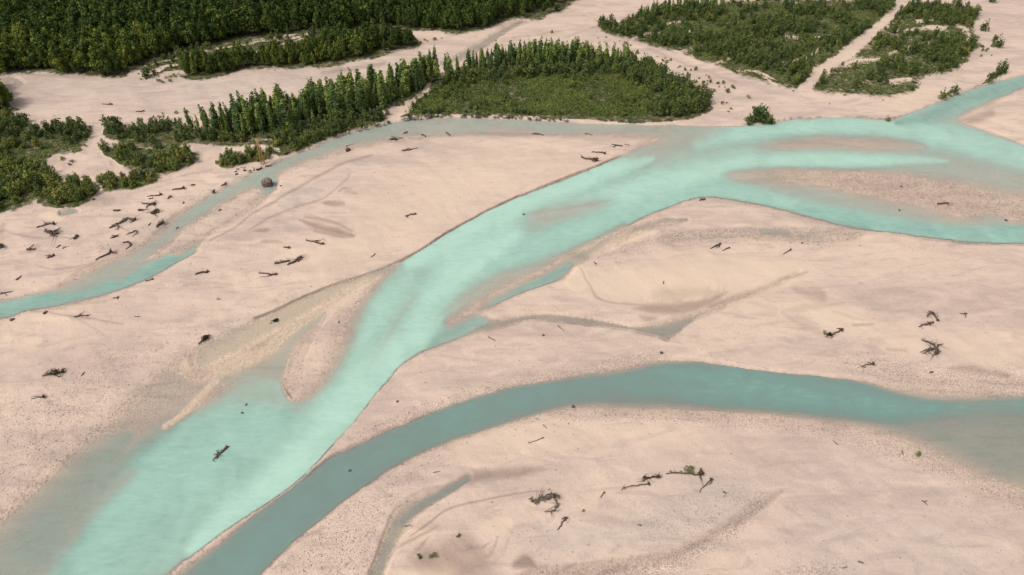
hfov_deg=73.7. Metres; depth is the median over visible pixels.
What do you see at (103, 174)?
willow bush
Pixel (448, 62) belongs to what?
poplar tree
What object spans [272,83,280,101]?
poplar tree
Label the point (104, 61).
broadleaf tree
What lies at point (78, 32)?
broadleaf tree
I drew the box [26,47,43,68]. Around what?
broadleaf tree
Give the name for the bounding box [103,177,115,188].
willow bush
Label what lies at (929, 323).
driftwood log
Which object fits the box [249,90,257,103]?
poplar tree
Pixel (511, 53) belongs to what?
poplar tree
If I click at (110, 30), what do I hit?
broadleaf tree
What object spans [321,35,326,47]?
broadleaf tree
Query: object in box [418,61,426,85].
poplar tree
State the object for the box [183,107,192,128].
poplar tree
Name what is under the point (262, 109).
poplar tree
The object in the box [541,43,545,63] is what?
poplar tree
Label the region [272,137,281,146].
willow bush
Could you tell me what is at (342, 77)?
poplar tree
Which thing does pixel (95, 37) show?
broadleaf tree
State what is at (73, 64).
broadleaf tree
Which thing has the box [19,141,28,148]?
willow bush
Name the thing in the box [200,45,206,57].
broadleaf tree
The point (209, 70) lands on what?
broadleaf tree
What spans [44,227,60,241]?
brush heap
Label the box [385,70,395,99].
poplar tree
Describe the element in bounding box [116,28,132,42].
broadleaf tree
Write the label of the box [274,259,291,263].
driftwood log
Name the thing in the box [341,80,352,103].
poplar tree
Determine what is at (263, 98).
poplar tree
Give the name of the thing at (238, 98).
poplar tree
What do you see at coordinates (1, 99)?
broadleaf tree
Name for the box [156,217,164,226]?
driftwood log
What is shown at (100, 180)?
willow bush
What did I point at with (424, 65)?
poplar tree
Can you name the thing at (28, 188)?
willow bush
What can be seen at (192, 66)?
broadleaf tree
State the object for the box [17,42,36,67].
broadleaf tree
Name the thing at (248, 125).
poplar tree
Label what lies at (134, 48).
broadleaf tree
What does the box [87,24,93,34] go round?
broadleaf tree
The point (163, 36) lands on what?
broadleaf tree
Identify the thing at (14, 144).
willow bush
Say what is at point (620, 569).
shingle
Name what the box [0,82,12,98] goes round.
broadleaf tree
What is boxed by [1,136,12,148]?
willow bush
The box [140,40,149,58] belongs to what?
broadleaf tree
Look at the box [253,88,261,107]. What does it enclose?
poplar tree
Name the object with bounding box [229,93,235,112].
poplar tree
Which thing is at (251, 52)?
broadleaf tree
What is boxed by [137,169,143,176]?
willow bush
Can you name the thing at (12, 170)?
willow bush
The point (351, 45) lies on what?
broadleaf tree
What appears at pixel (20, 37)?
broadleaf tree
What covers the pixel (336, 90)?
poplar tree
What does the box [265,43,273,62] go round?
broadleaf tree
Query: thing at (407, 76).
poplar tree
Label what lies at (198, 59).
broadleaf tree
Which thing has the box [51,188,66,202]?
willow bush
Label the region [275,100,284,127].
poplar tree
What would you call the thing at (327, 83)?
poplar tree
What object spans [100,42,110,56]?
broadleaf tree
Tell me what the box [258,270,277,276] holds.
driftwood log
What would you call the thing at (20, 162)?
willow bush
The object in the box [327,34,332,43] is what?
broadleaf tree
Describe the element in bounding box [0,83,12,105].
broadleaf tree
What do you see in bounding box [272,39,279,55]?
broadleaf tree
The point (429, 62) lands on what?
poplar tree
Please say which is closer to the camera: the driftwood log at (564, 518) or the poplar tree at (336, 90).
the driftwood log at (564, 518)
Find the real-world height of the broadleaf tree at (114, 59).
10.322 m
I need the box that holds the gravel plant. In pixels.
[428,552,437,557]
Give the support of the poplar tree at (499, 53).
on the ground
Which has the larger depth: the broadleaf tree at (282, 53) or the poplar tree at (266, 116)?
the broadleaf tree at (282, 53)
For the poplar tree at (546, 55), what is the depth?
296.71 m
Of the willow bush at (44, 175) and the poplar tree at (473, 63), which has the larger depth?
the poplar tree at (473, 63)
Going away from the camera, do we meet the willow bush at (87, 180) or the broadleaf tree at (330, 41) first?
the willow bush at (87, 180)
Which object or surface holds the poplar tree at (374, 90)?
on the ground
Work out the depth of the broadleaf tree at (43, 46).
294.68 m
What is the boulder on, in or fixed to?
in the river water
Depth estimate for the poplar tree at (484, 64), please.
296.06 m
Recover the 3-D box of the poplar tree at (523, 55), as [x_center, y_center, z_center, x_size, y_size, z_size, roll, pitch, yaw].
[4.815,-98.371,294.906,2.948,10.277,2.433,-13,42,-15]
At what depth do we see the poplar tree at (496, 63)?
293.44 m
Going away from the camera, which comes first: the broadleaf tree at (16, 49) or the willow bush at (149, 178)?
the willow bush at (149, 178)
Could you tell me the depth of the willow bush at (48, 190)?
217.51 m
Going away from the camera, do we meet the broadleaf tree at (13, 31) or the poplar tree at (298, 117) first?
the poplar tree at (298, 117)
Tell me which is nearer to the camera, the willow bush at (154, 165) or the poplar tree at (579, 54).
the willow bush at (154, 165)
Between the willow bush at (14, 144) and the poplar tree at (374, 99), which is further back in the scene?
the poplar tree at (374, 99)
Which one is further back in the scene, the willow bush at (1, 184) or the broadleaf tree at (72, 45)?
the broadleaf tree at (72, 45)
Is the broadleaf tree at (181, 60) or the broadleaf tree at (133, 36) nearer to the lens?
the broadleaf tree at (181, 60)
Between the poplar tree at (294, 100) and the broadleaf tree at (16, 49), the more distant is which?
the broadleaf tree at (16, 49)
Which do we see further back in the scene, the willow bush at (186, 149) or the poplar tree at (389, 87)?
the poplar tree at (389, 87)
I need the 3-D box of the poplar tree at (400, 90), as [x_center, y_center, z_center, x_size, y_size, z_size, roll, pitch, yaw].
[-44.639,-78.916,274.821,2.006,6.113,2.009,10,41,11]
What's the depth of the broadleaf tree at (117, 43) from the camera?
297.58 m
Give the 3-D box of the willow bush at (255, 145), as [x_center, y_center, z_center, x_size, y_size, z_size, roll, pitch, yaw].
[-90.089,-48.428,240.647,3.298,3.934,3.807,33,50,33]
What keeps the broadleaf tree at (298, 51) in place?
on the ground
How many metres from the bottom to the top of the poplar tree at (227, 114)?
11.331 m
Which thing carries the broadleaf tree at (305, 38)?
on the ground
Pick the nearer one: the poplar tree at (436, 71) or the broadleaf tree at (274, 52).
the poplar tree at (436, 71)
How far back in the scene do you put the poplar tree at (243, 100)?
250.16 m
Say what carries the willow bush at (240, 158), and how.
on the ground
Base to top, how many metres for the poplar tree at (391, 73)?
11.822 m
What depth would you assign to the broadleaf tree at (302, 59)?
299.94 m
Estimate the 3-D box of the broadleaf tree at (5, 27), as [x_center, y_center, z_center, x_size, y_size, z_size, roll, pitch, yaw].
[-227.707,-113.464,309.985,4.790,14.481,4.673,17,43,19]
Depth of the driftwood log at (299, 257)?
194.65 m
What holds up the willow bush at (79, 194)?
on the ground
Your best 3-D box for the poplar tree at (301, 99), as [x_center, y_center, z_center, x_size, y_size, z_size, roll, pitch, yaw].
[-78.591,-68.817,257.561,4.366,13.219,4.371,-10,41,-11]
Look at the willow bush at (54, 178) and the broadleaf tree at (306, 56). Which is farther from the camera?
the broadleaf tree at (306, 56)
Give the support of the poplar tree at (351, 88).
on the ground
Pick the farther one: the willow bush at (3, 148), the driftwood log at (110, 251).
the willow bush at (3, 148)
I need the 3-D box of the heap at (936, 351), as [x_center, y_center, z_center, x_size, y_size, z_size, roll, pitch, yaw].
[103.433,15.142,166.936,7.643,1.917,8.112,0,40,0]
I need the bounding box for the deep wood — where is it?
[0,0,555,49]
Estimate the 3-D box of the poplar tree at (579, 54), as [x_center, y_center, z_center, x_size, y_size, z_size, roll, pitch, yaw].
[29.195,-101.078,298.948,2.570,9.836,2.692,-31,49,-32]
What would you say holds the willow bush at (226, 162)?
on the ground
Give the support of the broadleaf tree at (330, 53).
on the ground
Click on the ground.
(492, 162)
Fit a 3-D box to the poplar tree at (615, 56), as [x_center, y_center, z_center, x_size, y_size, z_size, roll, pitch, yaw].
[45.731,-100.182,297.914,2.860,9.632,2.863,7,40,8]
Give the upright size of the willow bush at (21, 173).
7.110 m
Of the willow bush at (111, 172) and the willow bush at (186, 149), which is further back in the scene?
the willow bush at (186, 149)
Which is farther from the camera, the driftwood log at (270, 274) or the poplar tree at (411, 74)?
the poplar tree at (411, 74)
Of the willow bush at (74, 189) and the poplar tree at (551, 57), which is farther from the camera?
the poplar tree at (551, 57)
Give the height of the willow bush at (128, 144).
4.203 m
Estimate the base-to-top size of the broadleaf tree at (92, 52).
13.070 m
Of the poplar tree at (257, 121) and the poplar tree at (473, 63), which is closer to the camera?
the poplar tree at (257, 121)
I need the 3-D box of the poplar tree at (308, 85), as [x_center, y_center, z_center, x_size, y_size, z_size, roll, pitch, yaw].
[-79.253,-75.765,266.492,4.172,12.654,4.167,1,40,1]
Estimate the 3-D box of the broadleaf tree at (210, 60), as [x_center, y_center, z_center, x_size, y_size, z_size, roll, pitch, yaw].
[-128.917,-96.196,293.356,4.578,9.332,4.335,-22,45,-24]
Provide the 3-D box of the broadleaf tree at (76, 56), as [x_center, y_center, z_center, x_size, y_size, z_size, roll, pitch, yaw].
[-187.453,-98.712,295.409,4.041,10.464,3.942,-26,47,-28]
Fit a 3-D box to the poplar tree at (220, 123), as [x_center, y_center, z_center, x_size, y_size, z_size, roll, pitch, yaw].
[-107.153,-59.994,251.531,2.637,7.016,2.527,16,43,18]
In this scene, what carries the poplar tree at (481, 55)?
on the ground
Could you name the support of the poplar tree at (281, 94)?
on the ground
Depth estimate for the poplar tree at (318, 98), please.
260.07 m
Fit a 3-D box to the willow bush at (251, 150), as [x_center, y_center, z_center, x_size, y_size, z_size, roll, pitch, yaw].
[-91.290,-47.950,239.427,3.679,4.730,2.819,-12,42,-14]
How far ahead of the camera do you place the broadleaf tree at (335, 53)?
302.79 m
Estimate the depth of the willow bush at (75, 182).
221.84 m
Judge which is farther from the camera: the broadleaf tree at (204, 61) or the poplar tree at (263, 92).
the broadleaf tree at (204, 61)
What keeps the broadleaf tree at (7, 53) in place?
on the ground
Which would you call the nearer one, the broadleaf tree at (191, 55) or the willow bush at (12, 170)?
the willow bush at (12, 170)
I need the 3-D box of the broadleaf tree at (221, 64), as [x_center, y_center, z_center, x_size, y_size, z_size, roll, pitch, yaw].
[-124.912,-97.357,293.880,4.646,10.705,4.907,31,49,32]
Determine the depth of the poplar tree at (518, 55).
293.60 m
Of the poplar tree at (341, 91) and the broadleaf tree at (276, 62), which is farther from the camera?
the broadleaf tree at (276, 62)
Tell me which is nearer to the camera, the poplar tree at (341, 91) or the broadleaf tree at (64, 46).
the poplar tree at (341, 91)
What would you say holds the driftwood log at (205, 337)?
on the ground
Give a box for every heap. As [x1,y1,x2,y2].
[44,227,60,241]
[528,487,560,516]
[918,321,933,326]
[921,338,950,359]
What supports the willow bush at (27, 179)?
on the ground
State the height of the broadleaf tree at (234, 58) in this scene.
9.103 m
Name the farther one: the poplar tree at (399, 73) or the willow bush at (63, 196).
the poplar tree at (399, 73)
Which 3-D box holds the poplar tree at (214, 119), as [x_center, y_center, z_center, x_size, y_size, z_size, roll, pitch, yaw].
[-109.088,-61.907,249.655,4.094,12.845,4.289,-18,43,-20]
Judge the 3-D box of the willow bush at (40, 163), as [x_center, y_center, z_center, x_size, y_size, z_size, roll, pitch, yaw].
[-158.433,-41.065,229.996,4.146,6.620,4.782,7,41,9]
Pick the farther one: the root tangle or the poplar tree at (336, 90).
the poplar tree at (336, 90)
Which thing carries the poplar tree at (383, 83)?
on the ground
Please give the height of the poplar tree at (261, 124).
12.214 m
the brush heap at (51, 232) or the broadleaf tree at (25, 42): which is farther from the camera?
the broadleaf tree at (25, 42)
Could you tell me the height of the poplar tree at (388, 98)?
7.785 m
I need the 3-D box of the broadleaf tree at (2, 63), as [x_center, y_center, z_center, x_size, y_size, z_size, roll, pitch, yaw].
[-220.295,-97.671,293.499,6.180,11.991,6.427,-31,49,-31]
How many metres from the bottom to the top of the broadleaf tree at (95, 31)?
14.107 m
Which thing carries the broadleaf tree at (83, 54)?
on the ground
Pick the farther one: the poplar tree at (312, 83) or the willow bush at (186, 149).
the poplar tree at (312, 83)
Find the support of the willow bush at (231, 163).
on the ground
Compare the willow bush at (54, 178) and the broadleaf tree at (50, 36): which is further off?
the broadleaf tree at (50, 36)
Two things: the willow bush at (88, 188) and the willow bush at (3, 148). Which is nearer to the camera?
the willow bush at (88, 188)
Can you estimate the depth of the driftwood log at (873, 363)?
163.24 m
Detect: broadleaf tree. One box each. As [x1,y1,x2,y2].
[0,31,21,59]
[0,44,15,69]
[0,52,7,72]
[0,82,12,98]
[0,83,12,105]
[0,93,3,108]
[1,22,13,38]
[11,26,22,46]
[13,47,27,67]
[14,21,30,43]
[14,30,29,45]
[14,50,27,68]
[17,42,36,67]
[23,39,30,47]
[24,19,37,37]
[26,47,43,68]
[29,29,38,49]
[33,32,54,66]
[36,47,47,67]
[39,30,57,45]
[41,27,54,38]
[47,40,70,71]
[58,38,72,58]
[59,31,69,42]
[66,39,79,60]
[68,59,80,73]
[69,33,78,50]
[72,47,83,69]
[76,28,80,38]
[78,36,91,61]
[78,41,93,71]
[80,28,88,40]
[86,37,96,49]
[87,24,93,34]
[87,45,102,73]
[90,27,101,41]
[91,34,105,43]
[93,48,111,74]
[94,41,106,56]
[97,21,114,38]
[97,23,112,41]
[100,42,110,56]
[102,31,116,53]
[109,50,124,71]
[113,41,125,59]
[114,29,119,45]
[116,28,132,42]
[116,49,127,69]
[118,41,134,64]
[119,33,136,63]
[125,46,134,64]
[130,19,146,35]
[130,29,139,42]
[130,40,142,63]
[136,23,149,53]
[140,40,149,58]
[143,23,161,51]
[145,31,165,56]
[157,21,174,51]
[179,50,187,67]
[182,54,190,73]
[183,62,191,75]
[189,53,197,70]
[189,58,197,74]
[193,47,204,71]
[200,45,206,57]
[202,54,208,70]
[205,64,211,72]
[206,53,216,71]
[216,50,228,71]
[228,49,238,67]
[228,59,234,69]
[234,43,242,65]
[241,46,250,64]
[247,46,254,62]
[253,52,260,65]
[260,48,268,63]
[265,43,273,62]
[270,45,278,61]
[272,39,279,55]
[274,57,279,65]
[277,47,287,63]
[279,44,285,63]
[286,39,294,51]
[286,45,290,56]
[288,52,293,63]
[290,46,296,62]
[294,43,300,61]
[299,42,305,62]
[299,52,305,63]
[302,34,307,45]
[303,51,310,63]
[305,38,313,57]
[310,52,315,62]
[314,46,319,60]
[317,44,325,59]
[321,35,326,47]
[322,41,329,54]
[326,44,336,60]
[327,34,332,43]
[332,44,340,60]
[335,36,345,58]
[348,38,357,54]
[351,34,362,56]
[358,34,369,47]
[367,43,370,54]
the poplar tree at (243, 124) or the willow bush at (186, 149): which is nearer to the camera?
the willow bush at (186, 149)
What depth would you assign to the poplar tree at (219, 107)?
251.16 m
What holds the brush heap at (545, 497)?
on the ground
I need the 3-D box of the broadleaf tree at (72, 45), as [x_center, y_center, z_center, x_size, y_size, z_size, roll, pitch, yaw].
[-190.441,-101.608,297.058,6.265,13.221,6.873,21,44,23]
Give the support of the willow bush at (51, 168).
on the ground
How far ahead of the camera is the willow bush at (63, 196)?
216.47 m
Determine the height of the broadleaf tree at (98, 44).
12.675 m
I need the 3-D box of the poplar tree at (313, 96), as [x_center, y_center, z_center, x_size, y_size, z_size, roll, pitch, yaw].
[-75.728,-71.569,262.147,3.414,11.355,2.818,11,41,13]
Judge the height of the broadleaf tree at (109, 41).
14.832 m
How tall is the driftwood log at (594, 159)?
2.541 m
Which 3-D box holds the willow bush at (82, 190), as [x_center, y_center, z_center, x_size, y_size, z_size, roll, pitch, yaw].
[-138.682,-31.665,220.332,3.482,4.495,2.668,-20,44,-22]
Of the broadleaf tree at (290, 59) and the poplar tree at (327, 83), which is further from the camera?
the broadleaf tree at (290, 59)
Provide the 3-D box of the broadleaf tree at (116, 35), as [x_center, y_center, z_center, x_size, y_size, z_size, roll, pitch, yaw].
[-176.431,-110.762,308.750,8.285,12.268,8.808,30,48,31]
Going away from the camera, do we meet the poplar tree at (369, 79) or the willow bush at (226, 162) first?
the willow bush at (226, 162)
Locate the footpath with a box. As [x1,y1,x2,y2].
[255,138,265,164]
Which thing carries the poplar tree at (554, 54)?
on the ground
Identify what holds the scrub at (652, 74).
on the ground
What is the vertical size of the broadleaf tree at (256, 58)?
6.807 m
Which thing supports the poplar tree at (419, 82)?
on the ground
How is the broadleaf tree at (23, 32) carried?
on the ground
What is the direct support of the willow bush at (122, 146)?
on the ground
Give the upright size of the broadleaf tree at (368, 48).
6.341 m
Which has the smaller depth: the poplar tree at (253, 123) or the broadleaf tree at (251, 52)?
the poplar tree at (253, 123)
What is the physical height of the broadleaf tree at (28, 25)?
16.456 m
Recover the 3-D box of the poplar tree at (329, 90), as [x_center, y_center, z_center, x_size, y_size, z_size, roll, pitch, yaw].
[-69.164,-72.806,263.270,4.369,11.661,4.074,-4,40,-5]
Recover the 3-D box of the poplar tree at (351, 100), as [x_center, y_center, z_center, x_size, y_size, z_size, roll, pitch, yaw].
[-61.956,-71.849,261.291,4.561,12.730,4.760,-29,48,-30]
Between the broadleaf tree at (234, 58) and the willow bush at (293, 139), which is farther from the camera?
the broadleaf tree at (234, 58)
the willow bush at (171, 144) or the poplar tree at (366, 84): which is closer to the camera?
the willow bush at (171, 144)
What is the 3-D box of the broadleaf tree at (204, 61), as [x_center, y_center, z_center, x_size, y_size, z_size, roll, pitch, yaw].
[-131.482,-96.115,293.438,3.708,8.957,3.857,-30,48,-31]
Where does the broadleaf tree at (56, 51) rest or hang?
on the ground
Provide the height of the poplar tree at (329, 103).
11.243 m
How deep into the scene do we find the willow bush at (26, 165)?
228.09 m
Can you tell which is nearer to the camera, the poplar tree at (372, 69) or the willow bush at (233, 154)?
the willow bush at (233, 154)
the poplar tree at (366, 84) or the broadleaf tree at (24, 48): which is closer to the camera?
the poplar tree at (366, 84)
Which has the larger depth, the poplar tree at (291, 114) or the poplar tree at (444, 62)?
the poplar tree at (444, 62)
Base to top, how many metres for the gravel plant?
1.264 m
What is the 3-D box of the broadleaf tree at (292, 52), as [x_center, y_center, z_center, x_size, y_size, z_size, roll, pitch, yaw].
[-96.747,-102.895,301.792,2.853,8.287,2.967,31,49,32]
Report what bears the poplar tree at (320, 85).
on the ground
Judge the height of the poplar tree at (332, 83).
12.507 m
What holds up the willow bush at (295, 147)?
on the ground
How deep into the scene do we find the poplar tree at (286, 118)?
250.78 m
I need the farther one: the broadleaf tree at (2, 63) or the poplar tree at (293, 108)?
the broadleaf tree at (2, 63)
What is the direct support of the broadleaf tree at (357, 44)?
on the ground
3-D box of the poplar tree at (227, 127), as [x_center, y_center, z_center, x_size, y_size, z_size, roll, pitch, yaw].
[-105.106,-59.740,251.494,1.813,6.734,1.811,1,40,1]
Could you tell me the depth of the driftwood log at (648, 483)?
137.70 m
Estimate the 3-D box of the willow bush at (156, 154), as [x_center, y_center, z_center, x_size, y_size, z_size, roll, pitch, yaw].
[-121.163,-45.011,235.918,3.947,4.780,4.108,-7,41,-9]
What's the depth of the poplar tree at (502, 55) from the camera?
298.80 m
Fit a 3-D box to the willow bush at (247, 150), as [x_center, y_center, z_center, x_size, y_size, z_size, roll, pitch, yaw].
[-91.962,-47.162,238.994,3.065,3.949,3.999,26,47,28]
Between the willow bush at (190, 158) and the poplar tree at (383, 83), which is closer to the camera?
the willow bush at (190, 158)
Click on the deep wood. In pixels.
(190, 21)
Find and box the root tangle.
[147,208,163,215]
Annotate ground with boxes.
[0,0,1023,574]
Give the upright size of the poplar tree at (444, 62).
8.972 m
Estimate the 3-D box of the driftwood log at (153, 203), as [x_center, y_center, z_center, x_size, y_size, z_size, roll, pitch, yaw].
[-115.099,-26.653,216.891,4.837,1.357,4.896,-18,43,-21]
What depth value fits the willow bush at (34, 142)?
244.68 m
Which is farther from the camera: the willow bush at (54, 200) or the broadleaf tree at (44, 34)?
the broadleaf tree at (44, 34)
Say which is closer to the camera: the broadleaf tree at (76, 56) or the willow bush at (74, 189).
the willow bush at (74, 189)
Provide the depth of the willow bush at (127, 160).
235.32 m
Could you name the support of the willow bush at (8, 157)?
on the ground
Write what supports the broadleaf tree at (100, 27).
on the ground
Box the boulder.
[261,177,273,188]
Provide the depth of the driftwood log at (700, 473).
139.95 m
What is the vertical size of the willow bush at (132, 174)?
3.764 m
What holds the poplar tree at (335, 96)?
on the ground
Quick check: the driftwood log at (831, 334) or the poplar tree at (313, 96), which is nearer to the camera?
the driftwood log at (831, 334)
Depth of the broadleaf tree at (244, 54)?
298.54 m
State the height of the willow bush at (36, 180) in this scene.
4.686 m
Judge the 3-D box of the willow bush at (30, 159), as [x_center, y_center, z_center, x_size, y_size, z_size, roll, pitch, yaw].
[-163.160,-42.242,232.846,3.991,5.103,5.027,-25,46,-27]
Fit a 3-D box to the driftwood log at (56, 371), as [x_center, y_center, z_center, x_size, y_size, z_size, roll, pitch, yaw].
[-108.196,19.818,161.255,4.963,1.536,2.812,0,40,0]
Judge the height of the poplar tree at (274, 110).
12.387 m
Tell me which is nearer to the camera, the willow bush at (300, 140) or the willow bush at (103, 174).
the willow bush at (103, 174)
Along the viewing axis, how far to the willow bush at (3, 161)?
230.49 m
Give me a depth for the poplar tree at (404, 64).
279.44 m
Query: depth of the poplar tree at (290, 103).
256.64 m
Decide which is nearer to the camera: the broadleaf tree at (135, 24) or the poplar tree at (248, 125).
the poplar tree at (248, 125)
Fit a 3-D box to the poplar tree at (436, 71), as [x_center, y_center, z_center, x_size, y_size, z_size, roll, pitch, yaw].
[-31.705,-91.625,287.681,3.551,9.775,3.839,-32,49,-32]
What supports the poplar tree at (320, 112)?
on the ground
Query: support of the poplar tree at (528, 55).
on the ground
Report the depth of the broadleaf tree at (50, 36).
303.43 m
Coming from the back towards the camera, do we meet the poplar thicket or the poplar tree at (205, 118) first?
the poplar thicket
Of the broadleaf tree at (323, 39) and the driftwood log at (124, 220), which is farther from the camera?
the broadleaf tree at (323, 39)
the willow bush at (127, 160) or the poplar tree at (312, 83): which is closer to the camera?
the willow bush at (127, 160)
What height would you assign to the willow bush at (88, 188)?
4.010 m
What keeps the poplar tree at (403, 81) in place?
on the ground
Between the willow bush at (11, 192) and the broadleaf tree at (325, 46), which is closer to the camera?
the willow bush at (11, 192)
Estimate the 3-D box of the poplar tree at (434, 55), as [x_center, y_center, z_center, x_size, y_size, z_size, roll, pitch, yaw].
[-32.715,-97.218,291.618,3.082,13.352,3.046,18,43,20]
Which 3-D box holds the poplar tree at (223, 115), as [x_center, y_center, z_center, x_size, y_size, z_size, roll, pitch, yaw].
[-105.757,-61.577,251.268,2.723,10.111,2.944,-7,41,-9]
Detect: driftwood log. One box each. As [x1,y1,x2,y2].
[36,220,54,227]
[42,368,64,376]
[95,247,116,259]
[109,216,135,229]
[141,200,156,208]
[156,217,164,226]
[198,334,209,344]
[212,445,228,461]
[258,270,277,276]
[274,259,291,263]
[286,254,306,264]
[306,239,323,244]
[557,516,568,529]
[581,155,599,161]
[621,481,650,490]
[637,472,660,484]
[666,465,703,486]
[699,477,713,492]
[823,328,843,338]
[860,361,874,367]
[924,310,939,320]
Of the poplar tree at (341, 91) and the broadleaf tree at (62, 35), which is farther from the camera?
the broadleaf tree at (62, 35)
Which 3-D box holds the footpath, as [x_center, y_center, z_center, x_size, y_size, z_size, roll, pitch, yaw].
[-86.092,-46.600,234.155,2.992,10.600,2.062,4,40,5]
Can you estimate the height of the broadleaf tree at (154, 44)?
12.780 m
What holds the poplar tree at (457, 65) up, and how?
on the ground
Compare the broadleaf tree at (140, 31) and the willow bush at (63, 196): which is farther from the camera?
the broadleaf tree at (140, 31)
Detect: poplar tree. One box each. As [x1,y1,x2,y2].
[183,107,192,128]
[194,114,199,127]
[200,107,208,128]
[208,102,219,130]
[217,101,223,123]
[218,118,224,130]
[221,108,229,126]
[222,102,232,128]
[223,117,229,131]
[228,106,234,125]
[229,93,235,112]
[232,110,238,133]
[232,113,241,130]
[233,101,243,125]
[236,90,241,106]
[239,114,247,133]
[240,95,248,109]
[241,101,253,133]
[246,98,255,122]
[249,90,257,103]
[249,113,255,128]
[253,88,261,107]
[253,102,264,129]
[255,103,264,133]
[260,85,269,104]
[260,91,268,104]
[261,101,267,120]
[262,105,270,127]
[266,103,274,130]
[271,92,277,122]
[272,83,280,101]
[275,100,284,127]
[277,85,287,105]
[279,99,291,130]
[284,91,289,109]
[287,104,295,127]
[288,97,294,119]
[291,94,297,107]
[291,100,297,123]
[295,108,302,124]
[299,89,310,119]
[302,88,314,118]
[303,98,310,122]
[304,85,312,104]
[305,78,310,97]
[309,77,316,93]
[311,87,317,113]
[311,102,315,114]
[314,86,325,113]
[317,103,323,117]
[318,78,323,93]
[324,77,328,90]
[325,91,333,112]
[327,84,333,101]
[329,78,334,93]
[330,90,340,113]
[334,79,342,104]
[337,79,344,105]
[339,70,347,85]
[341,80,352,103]
[345,67,354,86]
[345,83,355,113]
[345,90,351,111]
[347,79,355,99]
[354,86,363,113]
[355,69,361,83]
[358,88,365,112]
[360,77,368,108]
[362,74,371,96]
[363,87,369,110]
[367,67,372,88]
[370,64,374,75]
[370,94,373,107]
[372,86,377,104]
[372,92,375,107]
[377,76,382,105]
[378,85,386,108]
[379,74,386,95]
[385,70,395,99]
[385,85,391,102]
[387,66,394,84]
[388,79,393,98]
[394,61,400,81]
[397,63,402,83]
[398,84,402,98]
[400,71,409,97]
[401,58,408,72]
[403,66,410,86]
[408,60,416,89]
[411,58,418,89]
[414,78,417,91]
[415,58,422,87]
[418,53,426,77]
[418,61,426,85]
[420,53,425,80]
[425,54,433,79]
[425,61,432,82]
[426,49,433,77]
[432,45,439,71]
[433,59,441,80]
[443,53,445,70]
[444,52,453,71]
[455,54,460,73]
[465,48,471,67]
[471,51,475,69]
[479,47,484,65]
[482,54,486,69]
[486,54,491,70]
[493,51,498,71]
[497,46,500,65]
[501,44,504,63]
[508,43,515,63]
[517,48,520,63]
[521,48,525,64]
[526,48,530,66]
[536,47,542,63]
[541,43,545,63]
[544,46,549,64]
[548,47,552,64]
[552,43,557,63]
[566,49,570,65]
[575,45,581,61]
[613,49,618,65]
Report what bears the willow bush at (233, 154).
on the ground
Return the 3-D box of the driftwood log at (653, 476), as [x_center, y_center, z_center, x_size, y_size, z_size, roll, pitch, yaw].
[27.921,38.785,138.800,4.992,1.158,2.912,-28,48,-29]
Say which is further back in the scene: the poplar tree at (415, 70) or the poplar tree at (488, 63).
the poplar tree at (488, 63)
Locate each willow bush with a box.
[0,145,6,154]
[0,158,13,168]
[0,168,6,180]
[0,182,10,196]
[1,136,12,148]
[1,150,16,164]
[2,183,19,199]
[4,165,19,174]
[7,171,18,181]
[9,138,18,147]
[10,195,20,202]
[12,178,24,193]
[15,154,25,166]
[17,169,30,185]
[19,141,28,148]
[20,163,35,171]
[21,170,33,187]
[24,185,33,192]
[26,156,38,167]
[27,170,44,186]
[28,167,41,175]
[29,176,43,188]
[31,135,39,145]
[33,158,49,171]
[33,183,46,197]
[39,171,54,186]
[40,165,56,176]
[42,186,52,197]
[45,172,63,183]
[47,182,58,190]
[48,195,58,203]
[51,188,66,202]
[55,186,64,195]
[59,190,70,200]
[63,182,72,191]
[65,174,73,182]
[66,189,77,201]
[68,171,81,183]
[68,187,82,197]
[70,177,79,186]
[73,189,84,200]
[78,183,86,194]
[80,175,93,186]
[84,183,97,194]
[95,174,103,184]
[96,138,109,151]
[101,172,113,181]
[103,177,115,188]
[105,170,114,177]
[114,146,123,160]
[117,141,126,148]
[120,180,127,186]
[124,155,131,164]
[125,139,134,150]
[128,171,137,179]
[133,150,143,162]
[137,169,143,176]
[145,156,154,167]
[145,173,152,181]
[149,169,156,176]
[152,159,164,172]
[153,159,165,171]
[155,151,166,160]
[166,140,177,149]
[166,156,174,169]
[168,144,177,156]
[168,157,179,169]
[175,148,184,161]
[182,142,190,153]
[185,151,195,163]
[217,157,223,165]
[223,146,234,156]
[223,155,231,165]
[227,155,236,165]
[230,151,237,160]
[235,153,245,162]
[244,148,253,157]
[247,145,256,155]
[252,144,259,155]
[263,151,269,158]
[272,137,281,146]
[288,137,299,147]
[291,142,299,151]
[295,136,304,146]
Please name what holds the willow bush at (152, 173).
on the ground
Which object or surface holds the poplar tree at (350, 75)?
on the ground
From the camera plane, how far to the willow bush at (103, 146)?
242.05 m
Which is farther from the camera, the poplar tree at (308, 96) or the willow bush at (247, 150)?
the poplar tree at (308, 96)
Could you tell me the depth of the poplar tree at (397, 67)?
280.78 m
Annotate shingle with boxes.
[0,167,1023,574]
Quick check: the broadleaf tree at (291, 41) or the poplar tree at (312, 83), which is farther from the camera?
the broadleaf tree at (291, 41)
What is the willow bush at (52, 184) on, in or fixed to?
on the ground
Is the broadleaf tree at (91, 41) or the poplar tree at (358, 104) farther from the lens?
the broadleaf tree at (91, 41)
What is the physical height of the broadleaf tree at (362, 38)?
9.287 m
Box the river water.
[0,75,1023,574]
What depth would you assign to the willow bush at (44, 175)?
223.45 m
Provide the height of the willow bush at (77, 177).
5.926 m
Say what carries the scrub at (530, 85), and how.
on the ground
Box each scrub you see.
[0,0,1002,209]
[0,0,1009,144]
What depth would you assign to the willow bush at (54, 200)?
215.53 m
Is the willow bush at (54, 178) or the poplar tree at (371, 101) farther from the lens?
the poplar tree at (371, 101)
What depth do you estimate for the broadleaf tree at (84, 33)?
301.89 m

